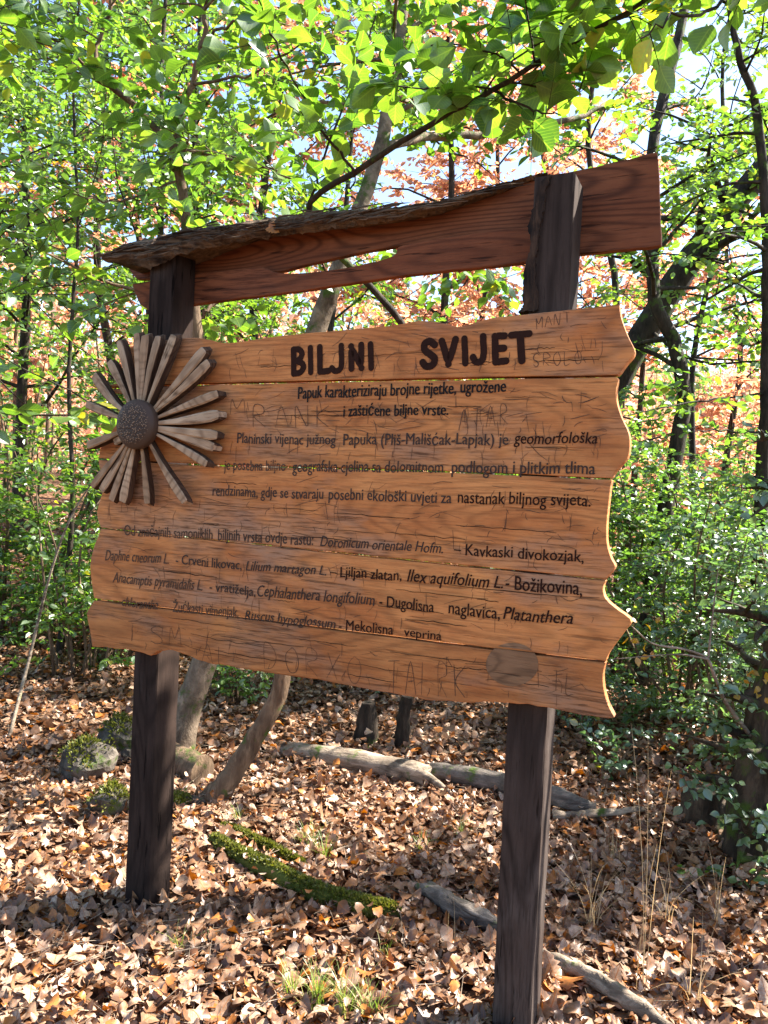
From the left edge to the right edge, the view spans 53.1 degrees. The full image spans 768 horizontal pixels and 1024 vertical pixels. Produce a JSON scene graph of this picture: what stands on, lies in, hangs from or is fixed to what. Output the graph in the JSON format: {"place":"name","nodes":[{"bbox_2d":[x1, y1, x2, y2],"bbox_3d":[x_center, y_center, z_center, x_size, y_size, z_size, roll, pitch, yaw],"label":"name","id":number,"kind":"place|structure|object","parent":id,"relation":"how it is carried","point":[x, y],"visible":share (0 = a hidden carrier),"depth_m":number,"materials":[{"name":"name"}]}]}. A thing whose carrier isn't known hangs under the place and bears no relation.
{"place":"outdoors","nodes":[
{"label":"outdoors","id":0,"kind":"place"},
{"bbox_2d":[1,361,758,566],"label":"hill","id":1,"kind":"structure","parent":0,"point":[636,386],"depth_m":145.99,"materials":[{"name":"green plant"}]},
{"bbox_2d":[0,116,759,598],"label":"woodland","id":2,"kind":"object","parent":1,"relation":"on","point":[704,384],"visible":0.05,"depth_m":37.89,"materials":[{"name":"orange plant"}]},
{"bbox_2d":[0,469,767,1023],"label":"ground","id":3,"kind":"structure","parent":0,"point":[464,989],"depth_m":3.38,"materials":[{"name":"brown plant"}]},
{"bbox_2d":[7,485,90,738],"bbox_3d":[-1.965,0.459,4.536,0.348,1.653,0.567,4,2,45],"label":"bare sapling","id":4,"kind":"object","parent":3,"relation":"on","point":[13,720],"visible":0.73,"depth_m":4.60,"materials":[{"name":"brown wood"}]},
{"bbox_2d":[0,513,110,646],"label":"shrub","id":5,"kind":"object","parent":3,"relation":"on","point":[25,596],"visible":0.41,"depth_m":6.19,"materials":[{"name":"green plant"}]},
{"bbox_2d":[0,25,114,403],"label":"tree","id":6,"kind":"object","parent":3,"relation":"on","point":[19,186],"visible":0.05,"depth_m":15.05,"materials":[{"name":"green plant"}]},
{"bbox_2d":[0,426,134,678],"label":"shrub","id":7,"kind":"object","parent":3,"relation":"on","point":[14,505],"visible":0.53,"depth_m":5.33,"materials":[{"name":"green plant"}]},
{"bbox_2d":[0,20,158,257],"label":"tree","id":8,"kind":"object","parent":3,"relation":"on","point":[13,107],"visible":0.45,"depth_m":8.24,"materials":[{"name":"green plant"}]},
{"bbox_2d":[53,731,118,783],"bbox_3d":[-1.493,1.265,3.848,0.265,0.326,0.260,4,2,39],"label":"rock","id":9,"kind":"object","parent":3,"relation":"on","point":[87,755],"visible":0.91,"depth_m":3.78,"materials":[{"name":"grey stone"}]},
{"bbox_2d":[0,0,173,443],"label":"tree","id":10,"kind":"object","parent":3,"relation":"on","point":[26,39],"visible":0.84,"depth_m":3.21,"materials":[{"name":"green plant"}]},
{"bbox_2d":[0,311,191,634],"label":"shrub","id":11,"kind":"object","parent":3,"relation":"on","point":[89,499],"visible":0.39,"depth_m":6.66,"materials":[{"name":"green plant"}]},
{"bbox_2d":[0,0,194,510],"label":"tree","id":12,"kind":"object","parent":3,"relation":"on","point":[107,337],"visible":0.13,"depth_m":16.81,"materials":[{"name":"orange plant"}]},
{"bbox_2d":[0,0,202,551],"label":"tree","id":13,"kind":"object","parent":3,"relation":"on","point":[21,386],"visible":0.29,"depth_m":10.86,"materials":[{"name":"green plant"}]},
{"bbox_2d":[84,777,129,816],"bbox_3d":[-1.234,1.313,3.432,0.179,0.246,0.219,4,2,43],"label":"rock","id":14,"kind":"object","parent":3,"relation":"on","point":[110,797],"visible":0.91,"depth_m":3.40,"materials":[{"name":"grey stone"}]},
{"bbox_2d":[39,531,185,666],"bbox_3d":[-2.069,0.755,5.933,1.132,1.314,1.695,2,2,-35],"label":"shrub","id":15,"kind":"object","parent":3,"relation":"on","point":[130,653],"visible":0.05,"depth_m":5.81,"materials":[{"name":"green plant"}]},
{"bbox_2d":[95,710,131,764],"bbox_3d":[-1.411,1.254,4.153,0.251,0.368,0.289,2,2,-39],"label":"rock","id":16,"kind":"object","parent":3,"relation":"on","point":[117,728],"visible":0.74,"depth_m":4.09,"materials":[{"name":"grey stone"}]},
{"bbox_2d":[0,0,246,461],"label":"tree","id":17,"kind":"object","parent":3,"relation":"on","point":[33,361],"visible":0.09,"depth_m":19.50,"materials":[{"name":"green plant"}]},
{"bbox_2d":[0,0,271,655],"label":"tree","id":18,"kind":"object","parent":3,"relation":"on","point":[108,159],"visible":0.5,"depth_m":5.91,"materials":[{"name":"green plant"}]},
{"bbox_2d":[0,0,338,531],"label":"tree","id":19,"kind":"object","parent":3,"relation":"on","point":[140,12],"visible":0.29,"depth_m":6.29,"materials":[{"name":"green plant"}]},
{"bbox_2d":[39,221,313,612],"bbox_3d":[-1.824,-0.740,7.861,2.916,3.771,3.439,4,2,39],"label":"shrub","id":20,"kind":"object","parent":3,"relation":"on","point":[260,321],"visible":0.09,"depth_m":7.06,"materials":[{"name":"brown plant"}]},
{"bbox_2d":[173,787,205,811],"bbox_3d":[-0.956,1.352,3.578,0.243,0.132,0.163,3,1,0],"label":"rock","id":21,"kind":"object","parent":3,"relation":"on","point":[180,797],"visible":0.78,"depth_m":3.58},
{"bbox_2d":[174,743,213,785],"bbox_3d":[-1.028,1.309,3.978,0.313,0.167,0.152,4,2,43],"label":"rock","id":22,"kind":"object","parent":3,"relation":"on","point":[193,763],"visible":0.6,"depth_m":3.89,"materials":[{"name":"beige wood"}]},
{"bbox_2d":[0,0,393,804],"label":"crooked sapling","id":23,"kind":"object","parent":3,"relation":"on","point":[172,128],"visible":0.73,"depth_m":3.46,"materials":[{"name":"green plant"}]},
{"bbox_2d":[35,0,364,384],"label":"tree","id":24,"kind":"object","parent":3,"relation":"on","point":[301,328],"visible":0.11,"depth_m":10.83,"materials":[{"name":"green plant"}]},
{"bbox_2d":[211,664,300,705],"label":"shrub","id":25,"kind":"object","parent":3,"relation":"on","point":[223,681],"visible":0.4,"depth_m":5.12,"materials":[{"name":"green plant"}]},
{"bbox_2d":[218,820,311,865],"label":"mossy branch","id":26,"kind":"object","parent":3,"relation":"on","point":[283,853],"visible":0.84,"depth_m":3.19,"materials":[{"name":"green plant"}]},
{"bbox_2d":[139,0,395,544],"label":"tree","id":27,"kind":"object","parent":3,"relation":"on","point":[260,207],"visible":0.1,"depth_m":12.85,"materials":[{"name":"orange plant"}]},
{"bbox_2d":[207,831,402,919],"bbox_3d":[-0.355,1.400,2.951,0.943,0.111,0.164,3,2,31],"label":"mossy log","id":28,"kind":"object","parent":3,"relation":"on","point":[321,892],"visible":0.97,"depth_m":2.87,"materials":[{"name":"green plant"}]},
{"bbox_2d":[156,802,479,1022],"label":"grass","id":29,"kind":"structure","parent":3,"relation":"on","point":[317,991],"depth_m":2.28,"materials":[{"name":"green plant"}]},
{"bbox_2d":[236,0,455,550],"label":"tree","id":30,"kind":"object","parent":3,"relation":"on","point":[291,192],"visible":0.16,"depth_m":9.37,"materials":[{"name":"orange plant"}]},
{"bbox_2d":[280,742,450,793],"bbox_3d":[-0.087,1.352,4.106,1.044,0.139,0.171,3,1,26],"label":"fallen log","id":31,"kind":"object","parent":3,"relation":"on","point":[414,771],"visible":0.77,"depth_m":4.08,"materials":[{"name":"grey wood"}]},
{"bbox_2d":[353,700,379,747],"bbox_3d":[-0.095,1.256,4.567,0.168,0.259,0.144,2,1,-27],"label":"tree stump","id":32,"kind":"object","parent":3,"relation":"on","point":[367,717],"visible":0.81,"depth_m":4.53,"materials":[{"name":"wood"}]},
{"bbox_2d":[85,152,661,1023],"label":"information sign","id":33,"kind":"object","parent":3,"relation":"on","point":[529,616],"visible":1,"depth_m":2.30,"materials":[{"name":"orange wood"}]},
{"bbox_2d":[265,221,279,232],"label":"fallen leaf","id":34,"kind":"object","parent":33,"relation":"on","point":[270,229],"visible":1,"depth_m":2.53,"materials":[{"name":"brown plant"}]},
{"bbox_2d":[321,627,431,693],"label":"shrub","id":35,"kind":"object","parent":3,"relation":"on","point":[348,685],"visible":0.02,"depth_m":5.55,"materials":[{"name":"green plant"}]},
{"bbox_2d":[248,277,518,561],"bbox_3d":[-0.039,-0.599,8.240,3.326,3.853,3.524,2,2,-42],"label":"shrub","id":36,"kind":"object","parent":3,"relation":"on","point":[371,320],"visible":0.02,"depth_m":8.08,"materials":[{"name":"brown plant"}]},
{"bbox_2d":[394,695,412,748],"bbox_3d":[0.114,1.232,4.522,0.101,0.307,0.098,3,1,0],"label":"tree stump","id":37,"kind":"object","parent":3,"relation":"on","point":[402,732],"visible":0.86,"depth_m":4.49,"materials":[{"name":"wood"}]},
{"bbox_2d":[175,0,632,749],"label":"leaning tree","id":38,"kind":"object","parent":3,"relation":"on","point":[195,686],"visible":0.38,"depth_m":4.61,"materials":[{"name":"green plant"}]},
{"bbox_2d":[297,0,533,471],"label":"tree","id":39,"kind":"object","parent":3,"relation":"on","point":[451,186],"visible":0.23,"depth_m":13.89,"materials":[{"name":"orange plant"}]},
{"bbox_2d":[407,880,496,930],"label":"broken branch","id":40,"kind":"object","parent":3,"relation":"on","point":[451,903],"visible":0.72,"depth_m":2.71,"materials":[{"name":"grey wood"}]},
{"bbox_2d":[166,0,747,569],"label":"arching sapling","id":41,"kind":"object","parent":3,"relation":"on","point":[534,24],"visible":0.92,"depth_m":2.61,"materials":[{"name":"green plant"}]},
{"bbox_2d":[447,912,475,943],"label":"straw tuft","id":42,"kind":"object","parent":3,"relation":"on","point":[454,928],"visible":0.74,"depth_m":2.59,"materials":[{"name":"beige plant"}]},
{"bbox_2d":[354,0,641,327],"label":"tree","id":43,"kind":"object","parent":3,"relation":"on","point":[429,314],"visible":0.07,"depth_m":20.41,"materials":[{"name":"orange plant"}]},
{"bbox_2d":[429,762,596,810],"bbox_3d":[0.620,1.362,3.823,0.883,0.133,0.137,4,2,35],"label":"fallen log","id":44,"kind":"object","parent":3,"relation":"on","point":[476,777],"visible":0.62,"depth_m":3.88,"materials":[{"name":"grey wood"}]},
{"bbox_2d":[419,379,630,569],"bbox_3d":[1.302,-0.077,9.460,3.348,3.670,3.195,3,1,0],"label":"shrub","id":45,"kind":"object","parent":3,"relation":"on","point":[480,473],"visible":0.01,"depth_m":9.27,"materials":[{"name":"green plant"}]},
{"bbox_2d":[430,5,664,379],"bbox_3d":[3.124,-4.566,15.232,4.628,13.096,5.591,3,1,0],"label":"tree","id":46,"kind":"object","parent":3,"relation":"on","point":[598,159],"visible":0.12,"depth_m":15.35,"materials":[{"name":"orange plant"}]},
{"bbox_2d":[509,0,686,304],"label":"tree","id":47,"kind":"object","parent":3,"relation":"on","point":[589,162],"visible":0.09,"depth_m":10.47,"materials":[{"name":"orange plant"}]},
{"bbox_2d":[552,806,644,819],"bbox_3d":[1.003,1.407,3.580,0.451,0.066,0.054,3,1,-5],"label":"broken limb","id":48,"kind":"object","parent":3,"relation":"on","point":[590,813],"visible":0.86,"depth_m":3.56,"materials":[{"name":"grey wood"}]},
{"bbox_2d":[562,841,647,926],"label":"straw tuft","id":49,"kind":"object","parent":3,"relation":"on","point":[594,917],"visible":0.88,"depth_m":2.71,"materials":[{"name":"beige plant"}]},
{"bbox_2d":[543,948,672,1023],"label":"split branch","id":50,"kind":"object","parent":3,"relation":"on","point":[625,998],"visible":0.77,"depth_m":2.31,"materials":[{"name":"grey wood"}]},
{"bbox_2d":[569,719,650,781],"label":"shrub","id":51,"kind":"object","parent":3,"relation":"on","point":[608,764],"visible":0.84,"depth_m":4.25,"materials":[{"name":"green plant"}]},
{"bbox_2d":[603,801,625,866],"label":"straw tuft","id":52,"kind":"object","parent":3,"relation":"on","point":[612,849],"visible":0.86,"depth_m":3.19,"materials":[{"name":"beige plant"}]},
{"bbox_2d":[556,632,677,748],"bbox_3d":[1.321,1.093,4.878,0.956,0.911,1.159,2,1,-28],"label":"shrub","id":53,"kind":"object","parent":3,"relation":"on","point":[615,681],"visible":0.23,"depth_m":4.71,"materials":[{"name":"green plant"}]},
{"bbox_2d":[507,16,767,649],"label":"leaning oak","id":54,"kind":"object","parent":3,"relation":"on","point":[644,327],"visible":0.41,"depth_m":6.65,"materials":[{"name":"green plant"}]},
{"bbox_2d":[509,0,767,689],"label":"crooked tree","id":55,"kind":"object","parent":3,"relation":"on","point":[671,334],"visible":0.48,"depth_m":6.15,"materials":[{"name":"green plant"}]},
{"bbox_2d":[516,377,762,678],"bbox_3d":[2.026,0.200,6.345,2.122,2.881,2.876,3,1,0],"label":"shrub","id":56,"kind":"object","parent":3,"relation":"on","point":[624,524],"visible":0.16,"depth_m":6.10,"materials":[{"name":"green plant"}]},
{"bbox_2d":[601,832,708,930],"bbox_3d":[1.026,1.324,2.808,0.352,0.333,0.338,2,2,-37],"label":"straw tuft","id":57,"kind":"object","parent":3,"relation":"on","point":[664,893],"visible":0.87,"depth_m":2.74,"materials":[{"name":"beige plant"}]},
{"bbox_2d":[631,727,688,991],"bbox_3d":[0.805,1.081,2.364,0.184,0.826,0.223,2,2,-31],"label":"straw tuft","id":58,"kind":"object","parent":3,"relation":"on","point":[644,909],"visible":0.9,"depth_m":2.36,"materials":[{"name":"beige plant"}]},
{"bbox_2d":[559,0,767,92],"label":"tree","id":59,"kind":"object","parent":3,"relation":"on","point":[700,38],"visible":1,"depth_m":1.96,"materials":[{"name":"green plant"}]},
{"bbox_2d":[579,74,747,608],"bbox_3d":[6.712,-4.160,21.407,6.678,15.371,7.033,3,1,22],"label":"tree","id":60,"kind":"object","parent":3,"relation":"on","point":[635,85],"visible":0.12,"depth_m":20.81,"materials":[{"name":"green plant"}]},
{"bbox_2d":[566,428,767,729],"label":"shrub","id":61,"kind":"object","parent":3,"relation":"on","point":[690,672],"visible":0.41,"depth_m":5.07,"materials":[{"name":"green plant"}]},
{"bbox_2d":[582,0,767,609],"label":"tree","id":62,"kind":"object","parent":3,"relation":"on","point":[607,298],"visible":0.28,"depth_m":8.60,"materials":[{"name":"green plant"}]},
{"bbox_2d":[605,0,767,720],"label":"slender tree","id":63,"kind":"object","parent":3,"relation":"on","point":[758,115],"visible":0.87,"depth_m":5.15,"materials":[{"name":"green plant"}]},
{"bbox_2d":[607,480,767,766],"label":"shrub","id":64,"kind":"object","parent":3,"relation":"on","point":[717,654],"visible":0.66,"depth_m":4.45,"materials":[{"name":"green plant"}]},
{"bbox_2d":[610,434,767,648],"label":"shrub","id":65,"kind":"object","parent":3,"relation":"on","point":[750,467],"visible":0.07,"depth_m":7.97,"materials":[{"name":"green plant"}]},
{"bbox_2d":[631,125,767,522],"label":"tree","id":66,"kind":"object","parent":3,"relation":"on","point":[728,392],"visible":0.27,"depth_m":16.43,"materials":[{"name":"green plant"}]},
{"bbox_2d":[676,864,724,882],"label":"seedling","id":67,"kind":"object","parent":3,"relation":"on","point":[699,871],"visible":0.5,"depth_m":3.10,"materials":[{"name":"green plant"}]},
{"bbox_2d":[679,785,725,833],"bbox_3d":[1.525,1.396,3.609,0.303,0.184,0.239,3,1,0],"label":"rock","id":68,"kind":"object","parent":3,"relation":"on","point":[696,811],"visible":0.38,"depth_m":3.55,"materials":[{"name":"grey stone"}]},
{"bbox_2d":[686,854,725,927],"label":"straw tuft","id":69,"kind":"object","parent":3,"relation":"on","point":[716,899],"visible":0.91,"depth_m":2.74,"materials":[{"name":"beige plant"}]},
{"bbox_2d":[654,917,758,1006],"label":"straw tuft","id":70,"kind":"object","parent":3,"relation":"on","point":[688,996],"visible":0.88,"depth_m":2.33,"materials":[{"name":"beige plant"}]},
{"bbox_2d":[662,421,767,874],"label":"ivy clad tree","id":71,"kind":"object","parent":3,"relation":"on","point":[741,788],"visible":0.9,"depth_m":3.30,"materials":[{"name":"green plant"}]},
{"bbox_2d":[614,568,767,736],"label":"bare branch","id":72,"kind":"object","parent":71,"relation":"attached to","point":[716,681],"visible":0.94,"depth_m":3.21,"materials":[{"name":"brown wood"}]},
{"bbox_2d":[679,299,761,550],"bbox_3d":[9.650,-0.968,20.044,5.088,9.101,4.836,3,1,0],"label":"tree","id":73,"kind":"object","parent":3,"relation":"on","point":[757,311],"visible":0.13,"depth_m":20.42,"materials":[{"name":"green plant"}]},
{"bbox_2d":[727,862,767,891],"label":"seedling","id":74,"kind":"object","parent":3,"relation":"on","point":[761,880],"visible":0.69,"depth_m":3.03,"materials":[{"name":"green plant"}]},
{"bbox_2d":[0,0,767,375],"label":"sky","id":75,"kind":"structure","parent":0,"point":[691,63],"materials":[{"name":"white"}]}
]}

